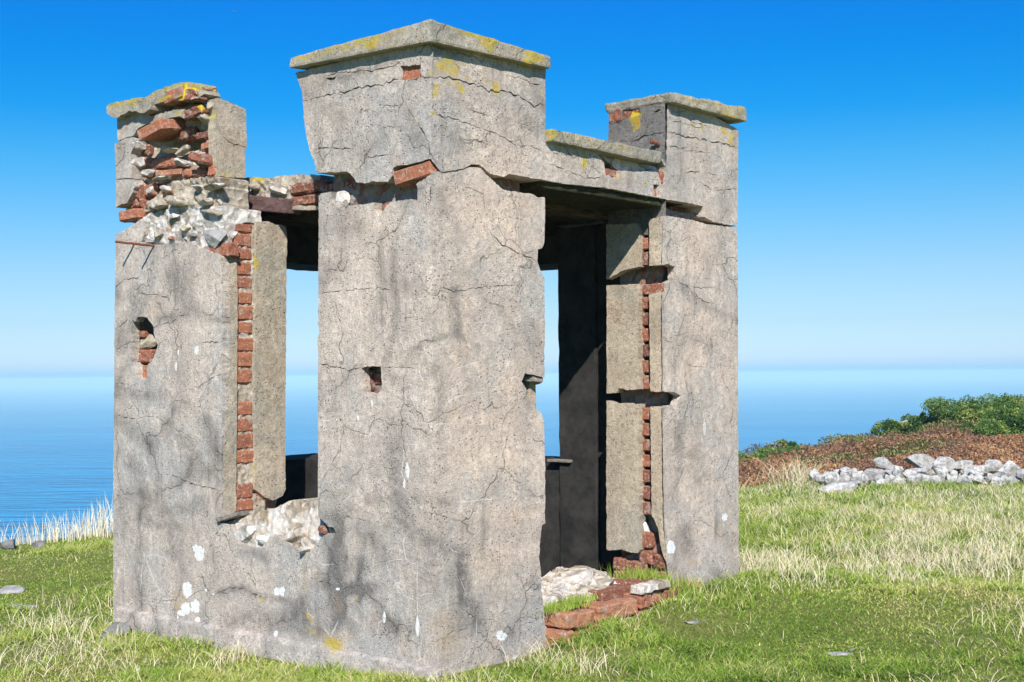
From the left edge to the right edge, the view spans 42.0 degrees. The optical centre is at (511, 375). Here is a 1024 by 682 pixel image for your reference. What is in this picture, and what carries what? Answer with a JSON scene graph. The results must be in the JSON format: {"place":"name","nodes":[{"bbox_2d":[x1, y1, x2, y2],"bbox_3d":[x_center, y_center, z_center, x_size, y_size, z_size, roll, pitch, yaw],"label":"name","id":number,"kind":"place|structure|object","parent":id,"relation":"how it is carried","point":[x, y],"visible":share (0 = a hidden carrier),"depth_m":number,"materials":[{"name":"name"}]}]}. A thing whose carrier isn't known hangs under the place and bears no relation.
{"place":"outdoors","nodes":[
{"label":"outdoors","id":0,"kind":"place"},
{"bbox_2d":[0,496,112,544],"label":"reed grass","id":1,"kind":"structure","parent":0,"point":[96,531],"depth_m":13.34,"materials":[{"name":"beige plant"}]},
{"bbox_2d":[0,371,1023,543],"bbox_3d":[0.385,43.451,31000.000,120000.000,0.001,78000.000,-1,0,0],"label":"sea","id":2,"kind":"structure","parent":0,"point":[56,448],"depth_m":1357.67,"materials":[{"name":"liquid"}]},
{"bbox_2d":[0,445,1023,681],"bbox_3d":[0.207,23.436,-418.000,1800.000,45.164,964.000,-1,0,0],"label":"ground","id":3,"kind":"structure","parent":0,"point":[690,618],"depth_m":7.44,"materials":[{"name":"green plant"}]},
{"bbox_2d":[0,539,15,549],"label":"turf rock","id":4,"kind":"object","parent":3,"relation":"on","point":[8,544],"visible":0.81,"depth_m":12.66,"materials":[{"name":"grey stone"}]},
{"bbox_2d":[0,585,24,593],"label":"turf rock","id":5,"kind":"object","parent":3,"relation":"on","point":[12,589],"visible":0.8,"depth_m":10.19,"materials":[{"name":"grey stone"}]},
{"bbox_2d":[7,603,37,608],"bbox_3d":[-3.512,1.655,9.562,0.214,0.043,0.178,-1,0,29],"label":"turf rock","id":6,"kind":"object","parent":3,"relation":"on","point":[18,604],"visible":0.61,"depth_m":9.51,"materials":[{"name":"grey stone"}]},
{"bbox_2d":[32,540,44,548],"bbox_3d":[-4.510,1.628,12.753,0.152,0.096,0.101,-1,0,37],"label":"turf rock","id":7,"kind":"object","parent":3,"relation":"on","point":[41,543],"visible":0.59,"depth_m":12.72,"materials":[{"name":"grey stone"}]},
{"bbox_2d":[100,621,130,639],"bbox_3d":[-2.414,1.574,8.151,0.190,0.140,0.165,-1,0,0],"label":"turf rock","id":8,"kind":"object","parent":3,"relation":"on","point":[114,626],"visible":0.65,"depth_m":8.10,"materials":[{"name":"grey stone"}]},
{"bbox_2d":[107,19,746,679],"bbox_3d":[-0.509,0.043,8.418,2.961,3.547,2.981,-1,0,41],"label":"ruined lookout post","id":9,"kind":"object","parent":3,"relation":"on","point":[427,507],"visible":0.97,"depth_m":7.63,"materials":[{"name":"concrete"}]},
{"bbox_2d":[0,453,1023,681],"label":"dry grass","id":10,"kind":"structure","parent":3,"relation":"on","point":[979,552],"depth_m":9.80,"materials":[{"name":"beige plant"}]},
{"bbox_2d":[530,562,715,616],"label":"threshold grass","id":11,"kind":"structure","parent":3,"relation":"on","point":[564,604],"depth_m":7.88,"materials":[{"name":"green plant"}]},
{"bbox_2d":[682,620,698,624],"bbox_3d":[0.991,1.369,7.374,0.098,0.023,0.058,-1,0,0],"label":"stone","id":12,"kind":"object","parent":3,"relation":"on","point":[692,622],"visible":1,"depth_m":7.36,"materials":[{"name":"white stone"}]},
{"bbox_2d":[738,456,764,465],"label":"gorse bush","id":13,"kind":"object","parent":3,"relation":"on","point":[750,459],"visible":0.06,"depth_m":20.27,"materials":[{"name":"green plant"}]},
{"bbox_2d":[738,450,788,459],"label":"gorse bush","id":14,"kind":"object","parent":3,"relation":"on","point":[740,454],"visible":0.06,"depth_m":21.96,"materials":[{"name":"green plant"}]},
{"bbox_2d":[749,444,810,455],"bbox_3d":[4.592,1.401,23.012,1.089,0.420,1.089,-1,0,35],"label":"gorse bush","id":15,"kind":"object","parent":3,"relation":"on","point":[764,449],"visible":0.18,"depth_m":23.05,"materials":[{"name":"green plant"}]},
{"bbox_2d":[778,439,797,447],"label":"gorse bush","id":16,"kind":"object","parent":3,"relation":"on","point":[791,443],"visible":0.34,"depth_m":23.79,"materials":[{"name":"green plant"}]},
{"bbox_2d":[819,481,857,494],"bbox_3d":[3.733,1.310,15.251,0.498,0.179,0.293,-1,0,0],"label":"fallen stone","id":17,"kind":"object","parent":3,"relation":"on","point":[850,485],"visible":0.62,"depth_m":15.15,"materials":[{"name":"grey stone"}]},
{"bbox_2d":[827,652,851,655],"bbox_3d":[1.662,1.411,6.760,0.123,0.020,0.077,-1,0,0],"label":"stone","id":18,"kind":"object","parent":3,"relation":"on","point":[841,654],"visible":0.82,"depth_m":6.74,"materials":[{"name":"white stone"}]},
{"bbox_2d":[852,437,881,453],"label":"gorse bush","id":19,"kind":"object","parent":3,"relation":"on","point":[866,441],"visible":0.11,"depth_m":22.65,"materials":[{"name":"green plant"}]},
{"bbox_2d":[738,417,1023,487],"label":"bracken","id":20,"kind":"object","parent":3,"relation":"on","point":[938,440],"visible":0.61,"depth_m":20.30,"materials":[{"name":"brown plant"}]},
{"bbox_2d":[869,418,923,435],"bbox_3d":[7.599,1.092,26.278,1.051,0.515,1.195,-1,0,20],"label":"gorse bush","id":21,"kind":"object","parent":3,"relation":"on","point":[892,425],"visible":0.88,"depth_m":26.12,"materials":[{"name":"green plant"}]},
{"bbox_2d":[808,454,1023,486],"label":"stone wall","id":22,"kind":"structure","parent":3,"relation":"on","point":[1010,471],"depth_m":15.79,"materials":[{"name":"grey stone"}]},
{"bbox_2d":[900,414,933,430],"bbox_3d":[8.223,1.063,27.036,0.756,0.588,0.887,-1,0,0],"label":"gorse bush","id":23,"kind":"object","parent":3,"relation":"on","point":[923,419],"visible":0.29,"depth_m":26.95,"materials":[{"name":"green plant"}]},
{"bbox_2d":[920,408,942,425],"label":"gorse bush","id":24,"kind":"object","parent":3,"relation":"on","point":[923,413],"visible":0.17,"depth_m":27.04,"materials":[{"name":"green plant"}]},
{"bbox_2d":[919,396,997,426],"bbox_3d":[8.935,0.842,26.409,1.622,0.874,1.299,-1,0,26],"label":"gorse bush","id":25,"kind":"object","parent":3,"relation":"on","point":[943,409],"visible":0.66,"depth_m":26.35,"materials":[{"name":"green plant"}]},
{"bbox_2d":[937,403,982,426],"bbox_3d":[9.025,0.878,26.035,1.575,0.686,0.966,-1,0,-38],"label":"gorse bush","id":26,"kind":"object","parent":3,"relation":"on","point":[973,406],"visible":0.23,"depth_m":25.93,"materials":[{"name":"green plant"}]},
{"bbox_2d":[958,394,978,416],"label":"gorse bush","id":27,"kind":"object","parent":3,"relation":"on","point":[967,400],"visible":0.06,"depth_m":27.60,"materials":[{"name":"green plant"}]},
{"bbox_2d":[958,407,992,424],"bbox_3d":[9.153,0.892,25.266,1.152,0.593,1.238,-1,0,0],"label":"gorse bush","id":28,"kind":"object","parent":3,"relation":"on","point":[979,414],"visible":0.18,"depth_m":25.36,"materials":[{"name":"green plant"}]},
{"bbox_2d":[959,417,1009,440],"bbox_3d":[8.270,0.973,22.790,1.254,0.561,1.428,-1,0,0],"label":"gorse bush","id":29,"kind":"object","parent":3,"relation":"on","point":[985,422],"visible":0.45,"depth_m":22.45,"materials":[{"name":"green plant"}]},
{"bbox_2d":[953,402,1023,432],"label":"gorse bush","id":30,"kind":"object","parent":3,"relation":"on","point":[1003,412],"visible":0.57,"depth_m":23.44,"materials":[{"name":"green plant"}]},
{"bbox_2d":[975,393,1021,408],"bbox_3d":[9.789,0.775,26.573,1.208,0.855,1.520,-1,0,0],"label":"gorse bush","id":31,"kind":"object","parent":3,"relation":"on","point":[990,397],"visible":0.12,"depth_m":26.52,"materials":[{"name":"green plant"}]},
{"bbox_2d":[979,408,1023,438],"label":"gorse bush","id":32,"kind":"object","parent":3,"relation":"on","point":[1015,422],"visible":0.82,"depth_m":21.69,"materials":[{"name":"green plant"}]},
{"bbox_2d":[992,392,1023,408],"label":"gorse bush","id":33,"kind":"object","parent":3,"relation":"on","point":[1012,397],"visible":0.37,"depth_m":24.42,"materials":[{"name":"green plant"}]},
{"bbox_2d":[993,395,1023,414],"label":"gorse bush","id":34,"kind":"object","parent":3,"relation":"on","point":[1017,403],"visible":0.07,"depth_m":25.52,"materials":[{"name":"green plant"}]},
{"bbox_2d":[0,0,1023,379],"label":"sky","id":35,"kind":"structure","parent":0,"point":[880,226],"materials":[{"name":"blue"}]}
]}

